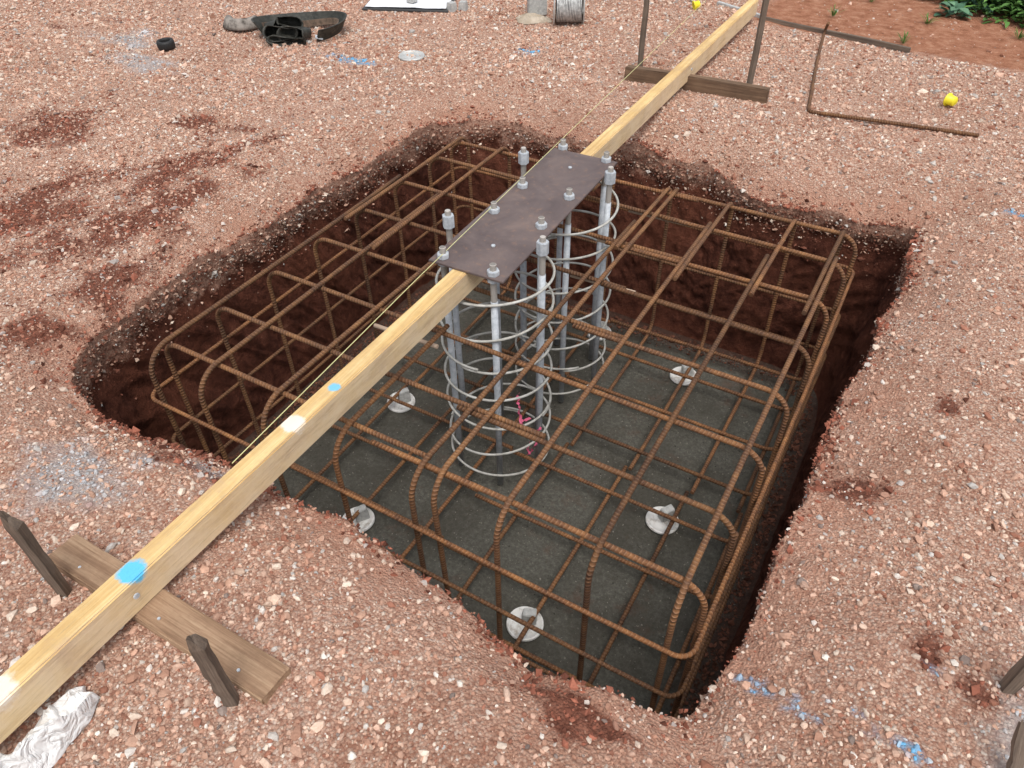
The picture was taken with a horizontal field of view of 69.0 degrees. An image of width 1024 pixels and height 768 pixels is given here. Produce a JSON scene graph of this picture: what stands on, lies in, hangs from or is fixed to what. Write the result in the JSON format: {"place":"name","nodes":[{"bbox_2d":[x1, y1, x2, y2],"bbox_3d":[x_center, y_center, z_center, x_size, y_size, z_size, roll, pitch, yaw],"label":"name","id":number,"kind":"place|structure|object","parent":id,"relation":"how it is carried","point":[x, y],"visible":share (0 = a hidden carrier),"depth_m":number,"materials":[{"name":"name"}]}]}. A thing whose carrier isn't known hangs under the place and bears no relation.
{"place":"outdoors","nodes":[
{"label":"outdoors","id":0,"kind":"place"},
{"bbox_2d":[0,0,1023,767],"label":"ground","id":1,"kind":"structure","parent":0,"point":[566,500],"depth_m":3.22,"materials":[{"name":"brown gravel"}]},
{"bbox_2d":[0,511,72,596],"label":"timber stake","id":2,"kind":"object","parent":1,"relation":"on","point":[22,535],"visible":0.91,"depth_m":1.75,"materials":[{"name":"brown wood"}]},
{"bbox_2d":[0,686,98,767],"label":"plastic bag","id":3,"kind":"object","parent":1,"relation":"on","point":[59,727],"visible":1,"depth_m":1.58,"materials":[{"name":"white plastic"}]},
{"bbox_2d":[49,534,290,704],"bbox_3d":[-0.847,0.560,1.813,0.750,0.058,0.090,21,47,22],"label":"timber crosspiece","id":4,"kind":"object","parent":1,"relation":"on","point":[255,673],"visible":0.79,"depth_m":1.76,"materials":[{"name":"wood"}]},
{"bbox_2d":[0,0,758,743],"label":"timber beam","id":5,"kind":"structure","parent":4,"relation":"on","point":[38,674],"depth_m":1.99,"materials":[{"name":"wood"}]},
{"bbox_2d":[232,0,705,463],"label":"string line","id":6,"kind":"object","parent":5,"relation":"attached to","point":[416,279],"visible":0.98,"depth_m":2.48,"materials":[{"name":"beige fabric"}]},
{"bbox_2d":[429,148,616,283],"bbox_3d":[0.079,-0.711,2.988,0.310,0.014,1.035,20,46,21],"label":"steel plate","id":7,"kind":"object","parent":5,"relation":"on","point":[506,237],"visible":1,"depth_m":2.93,"materials":[{"name":"grey metal"}]},
{"bbox_2d":[435,201,555,484],"bbox_3d":[-0.060,-0.143,3.151,0.466,1.220,0.475,21,47,22],"label":"anchor bolt cage","id":8,"kind":"object","parent":7,"relation":"hanging from","point":[495,304],"visible":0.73,"depth_m":3.06,"materials":[{"name":"metal"}]},
{"bbox_2d":[516,394,530,423],"bbox_3d":[0.046,0.132,3.230,0.033,0.201,0.098,-20,46,-20],"label":"ribbon","id":9,"kind":"object","parent":8,"relation":"attached to","point":[521,420],"visible":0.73,"depth_m":3.23,"materials":[{"name":"pink plastic"}]},
{"bbox_2d":[526,427,541,454],"bbox_3d":[0.097,0.261,3.369,0.064,0.201,0.039,-13,44,-12],"label":"ribbon","id":10,"kind":"object","parent":8,"relation":"attached to","point":[535,444],"visible":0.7,"depth_m":3.38,"materials":[{"name":"pink plastic"}]},
{"bbox_2d":[514,138,618,401],"bbox_3d":[0.242,-0.510,3.546,0.466,1.220,0.475,21,47,22],"label":"anchor bolt cage","id":11,"kind":"object","parent":7,"relation":"hanging from","point":[605,220],"visible":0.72,"depth_m":3.48,"materials":[{"name":"metal"}]},
{"bbox_2d":[186,634,238,706],"bbox_3d":[-0.622,0.621,1.574,0.036,0.376,0.027,-3,45,-4],"label":"timber stake","id":12,"kind":"object","parent":1,"relation":"on","point":[215,676],"visible":0.88,"depth_m":1.53,"materials":[{"name":"brown wood"}]},
{"bbox_2d":[223,15,256,30],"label":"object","id":13,"kind":"object","parent":1,"relation":"on","point":[234,24],"visible":0.86,"depth_m":5.09,"materials":[{"name":"beige rubber"}]},
{"bbox_2d":[251,11,346,45],"bbox_3d":[-1.419,-2.413,4.992,0.634,0.167,0.450,-1,42,0],"label":"tool belt","id":14,"kind":"object","parent":1,"relation":"on","point":[289,29],"visible":1,"depth_m":4.96,"materials":[{"name":"black leather"}]},
{"bbox_2d":[342,507,374,532],"bbox_3d":[-0.675,0.594,3.269,0.146,0.012,0.146,10,42,15],"label":"white disc","id":15,"kind":"object","parent":1,"relation":"on","point":[366,525],"visible":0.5,"depth_m":3.26,"materials":[{"name":"plastic"}]},
{"bbox_2d":[354,504,369,521],"bbox_3d":[-0.658,0.562,3.257,0.060,0.068,0.040,-16,44,-14],"label":"concrete spacer block","id":16,"kind":"object","parent":15,"relation":"on","point":[363,512],"depth_m":3.24,"materials":[{"name":"grey concrete"}]},
{"bbox_2d":[387,392,414,412],"bbox_3d":[-0.568,0.090,3.818,0.146,0.012,0.146,-10,45,-10],"label":"white disc","id":17,"kind":"object","parent":1,"relation":"on","point":[393,406],"visible":0.58,"depth_m":3.80,"materials":[{"name":"plastic"}]},
{"bbox_2d":[398,387,410,401],"bbox_3d":[-0.552,0.057,3.807,0.060,0.068,0.040,-14,39,-18],"label":"concrete spacer block","id":18,"kind":"object","parent":17,"relation":"on","point":[404,395],"depth_m":3.79,"materials":[{"name":"grey concrete"}]},
{"bbox_2d":[446,1,456,11],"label":"concrete cube","id":19,"kind":"object","parent":1,"relation":"on","point":[451,6],"visible":1,"depth_m":5.35,"materials":[{"name":"grey concrete"}]},
{"bbox_2d":[458,0,467,10],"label":"concrete cube","id":20,"kind":"object","parent":1,"relation":"on","point":[462,5],"visible":1,"depth_m":5.37,"materials":[{"name":"grey concrete"}]},
{"bbox_2d":[0,90,998,748],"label":"soil crumbs","id":21,"kind":"object","parent":1,"relation":"on","point":[572,682],"visible":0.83,"depth_m":3.01,"materials":[{"name":"red-brown soil"}]},
{"bbox_2d":[149,136,856,717],"bbox_3d":[0.094,-0.066,3.240,2.156,0.913,2.167,21,47,22],"label":"rebar cage","id":22,"kind":"object","parent":1,"relation":"on","point":[707,616],"visible":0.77,"depth_m":2.85,"materials":[{"name":"metal"}]},
{"bbox_2d":[506,606,543,641],"bbox_3d":[0.050,0.928,2.890,0.146,0.012,0.146,24,49,24],"label":"white disc","id":23,"kind":"object","parent":1,"relation":"on","point":[514,629],"visible":0.65,"depth_m":2.88,"materials":[{"name":"plastic"}]},
{"bbox_2d":[521,608,536,624],"bbox_3d":[0.067,0.895,2.878,0.060,0.068,0.040,6,45,2],"label":"concrete spacer block","id":24,"kind":"object","parent":23,"relation":"on","point":[527,613],"depth_m":2.86,"materials":[{"name":"grey concrete"}]},
{"bbox_2d":[257,279,806,713],"bbox_3d":[0.035,0.318,3.573,2.305,0.011,2.305,21,47,22],"label":"floor grit","id":25,"kind":"object","parent":1,"relation":"on","point":[558,481],"visible":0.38,"depth_m":3.45,"materials":[{"name":"grey gravel"}]},
{"bbox_2d":[516,13,551,23],"bbox_3d":[0.149,-2.566,5.205,0.241,0.044,0.180,-9,43,-9],"label":"sack","id":26,"kind":"object","parent":1,"relation":"on","point":[529,18],"visible":1,"depth_m":5.16,"materials":[{"name":"beige fabric"}]},
{"bbox_2d":[553,0,584,23],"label":"wire spool","id":27,"kind":"object","parent":1,"relation":"on","point":[569,10],"visible":1,"depth_m":5.02,"materials":[{"name":"grey metal"}]},
{"bbox_2d":[637,0,649,65],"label":"timber stake","id":28,"kind":"object","parent":1,"relation":"on","point":[643,31],"visible":0.74,"depth_m":4.25,"materials":[{"name":"brown wood"}]},
{"bbox_2d":[645,506,678,534],"bbox_3d":[0.655,0.592,3.246,0.146,0.013,0.146,-20,47,-22],"label":"white disc","id":29,"kind":"object","parent":1,"relation":"on","point":[654,523],"visible":0.69,"depth_m":3.23,"materials":[{"name":"plastic"}]},
{"bbox_2d":[658,504,674,522],"bbox_3d":[0.671,0.559,3.234,0.060,0.068,0.040,-16,49,-18],"label":"concrete spacer block","id":30,"kind":"object","parent":29,"relation":"on","point":[669,509],"depth_m":3.22,"materials":[{"name":"grey concrete"}]},
{"bbox_2d":[670,366,695,384],"bbox_3d":[0.906,-0.044,3.937,0.146,0.012,0.146,29,50,32],"label":"white disc","id":31,"kind":"object","parent":1,"relation":"on","point":[674,378],"visible":0.44,"depth_m":3.93,"materials":[{"name":"plastic"}]},
{"bbox_2d":[681,365,693,375],"bbox_3d":[0.923,-0.077,3.925,0.060,0.068,0.040,-10,36,-1],"label":"concrete spacer block","id":32,"kind":"object","parent":31,"relation":"on","point":[684,369],"depth_m":3.91,"materials":[{"name":"grey concrete"}]},
{"bbox_2d":[692,0,700,9],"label":"yellow bar protector","id":33,"kind":"object","parent":1,"relation":"on","point":[696,5],"visible":0.98,"depth_m":5.30,"materials":[{"name":"yellow plastic"}]},
{"bbox_2d":[624,65,769,103],"bbox_3d":[1.034,-1.699,4.222,0.828,0.091,0.052,18,46,20],"label":"timber crosspiece","id":34,"kind":"object","parent":1,"relation":"on","point":[721,87],"visible":0.77,"depth_m":4.17,"materials":[{"name":"brown wood"}]},
{"bbox_2d":[717,1,759,17],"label":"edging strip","id":35,"kind":"object","parent":1,"relation":"on","point":[721,3],"visible":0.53,"depth_m":5.35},
{"bbox_2d":[746,0,769,83],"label":"timber stake","id":36,"kind":"object","parent":1,"relation":"on","point":[758,41],"visible":0.77,"depth_m":3.97,"materials":[{"name":"brown wood"}]},
{"bbox_2d":[830,6,843,15],"bbox_3d":[2.244,-2.597,5.182,0.127,0.075,0.097,-13,44,-13],"label":"grass tuft","id":37,"kind":"object","parent":1,"relation":"on","point":[834,13],"visible":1,"depth_m":5.18,"materials":[{"name":"green plant"}]},
{"bbox_2d":[766,16,910,52],"bbox_3d":[2.105,-2.307,4.910,1.020,0.043,0.028,31,51,30],"label":"edging board","id":38,"kind":"object","parent":1,"relation":"on","point":[877,43],"visible":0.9,"depth_m":4.84,"materials":[{"name":"brown wood"}]},
{"bbox_2d":[807,22,978,136],"bbox_3d":[1.869,-1.770,4.273,0.695,0.094,1.634,-7,43,-7],"label":"bent bar","id":39,"kind":"object","parent":1,"relation":"on","point":[811,111],"visible":1,"depth_m":3.91,"materials":[{"name":"metal"}]},
{"bbox_2d":[897,31,911,43],"bbox_3d":[2.504,-2.215,4.760,0.106,0.075,0.116,5,43,7],"label":"grass tuft","id":40,"kind":"object","parent":1,"relation":"on","point":[903,39],"visible":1,"depth_m":4.76,"materials":[{"name":"green plant"}]},
{"bbox_2d":[920,14,939,24],"bbox_3d":[2.828,-2.458,5.024,0.119,0.068,0.143,-9,43,-9],"label":"grass tuft","id":41,"kind":"object","parent":1,"relation":"on","point":[927,22],"visible":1,"depth_m":5.03,"materials":[{"name":"green plant"}]},
{"bbox_2d":[943,93,957,105],"bbox_3d":[2.370,-1.528,4.021,0.069,0.069,0.045,-11,38,-27],"label":"yellow bar protector","id":42,"kind":"object","parent":1,"relation":"on","point":[950,99],"visible":1,"depth_m":4.01,"materials":[{"name":"yellow plastic"}]},
{"bbox_2d":[934,1,972,19],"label":"broadleaf weed","id":43,"kind":"object","parent":1,"relation":"on","point":[954,6],"visible":1,"depth_m":5.15,"materials":[{"name":"green plant"}]},
{"bbox_2d":[967,0,995,14],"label":"broadleaf weed","id":44,"kind":"object","parent":1,"relation":"on","point":[987,7],"visible":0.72,"depth_m":5.20,"materials":[{"name":"green plant"}]},
{"bbox_2d":[941,0,1022,18],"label":"weed plant","id":45,"kind":"object","parent":1,"relation":"on","point":[991,4],"visible":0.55,"depth_m":5.17,"materials":[{"name":"green plant"}]},
{"bbox_2d":[963,0,1023,27],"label":"weed plant","id":46,"kind":"object","parent":1,"relation":"on","point":[1020,2],"visible":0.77,"depth_m":5.05,"materials":[{"name":"green plant"}]},
{"bbox_2d":[999,656,1023,693],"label":"timber stake","id":47,"kind":"object","parent":1,"relation":"on","point":[1011,681],"visible":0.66,"depth_m":1.64,"materials":[{"name":"brown wood"}]},
{"bbox_2d":[1005,1,1023,25],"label":"weed plant","id":48,"kind":"object","parent":1,"relation":"on","point":[1018,19],"visible":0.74,"depth_m":5.05,"materials":[{"name":"green plant"}]},
{"bbox_2d":[1006,719,1023,767],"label":"timber stake","id":49,"kind":"object","parent":1,"relation":"on","point":[1016,758],"visible":1,"depth_m":1.50,"materials":[{"name":"brown wood"}]},
{"bbox_2d":[1011,27,1023,38],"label":"grass tuft","id":50,"kind":"object","parent":1,"relation":"on","point":[1021,35],"visible":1,"depth_m":4.80,"materials":[{"name":"green plant"}]},
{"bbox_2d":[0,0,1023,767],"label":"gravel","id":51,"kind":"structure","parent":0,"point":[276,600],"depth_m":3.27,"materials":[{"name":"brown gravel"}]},
{"bbox_2d":[156,37,175,50],"bbox_3d":[-2.256,-2.215,4.859,0.112,0.050,0.112,21,50,22],"label":"rubber ring","id":52,"kind":"object","parent":51,"relation":"on","point":[166,43],"visible":1,"depth_m":4.83,"materials":[{"name":"grey rubber"}]},
{"bbox_2d":[362,0,455,12],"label":"backing board","id":53,"kind":"object","parent":51,"relation":"on","point":[410,9],"visible":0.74,"depth_m":5.40,"materials":[{"name":"grey"}]},
{"bbox_2d":[365,0,450,8],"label":"paper sheet","id":54,"kind":"object","parent":53,"relation":"on","point":[438,4],"visible":0.95,"depth_m":5.45,"materials":[{"name":"white paper"}]},
{"bbox_2d":[398,50,424,60],"bbox_3d":[-0.633,-2.070,4.697,0.166,0.009,0.166,22,48,21],"label":"tin disc","id":55,"kind":"object","parent":51,"relation":"on","point":[403,56],"visible":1,"depth_m":4.70,"materials":[{"name":"metal"}]},
{"bbox_2d":[527,0,546,15],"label":"concrete block","id":56,"kind":"object","parent":51,"relation":"on","point":[537,6],"depth_m":5.23,"materials":[{"name":"grey concrete"}]}
]}

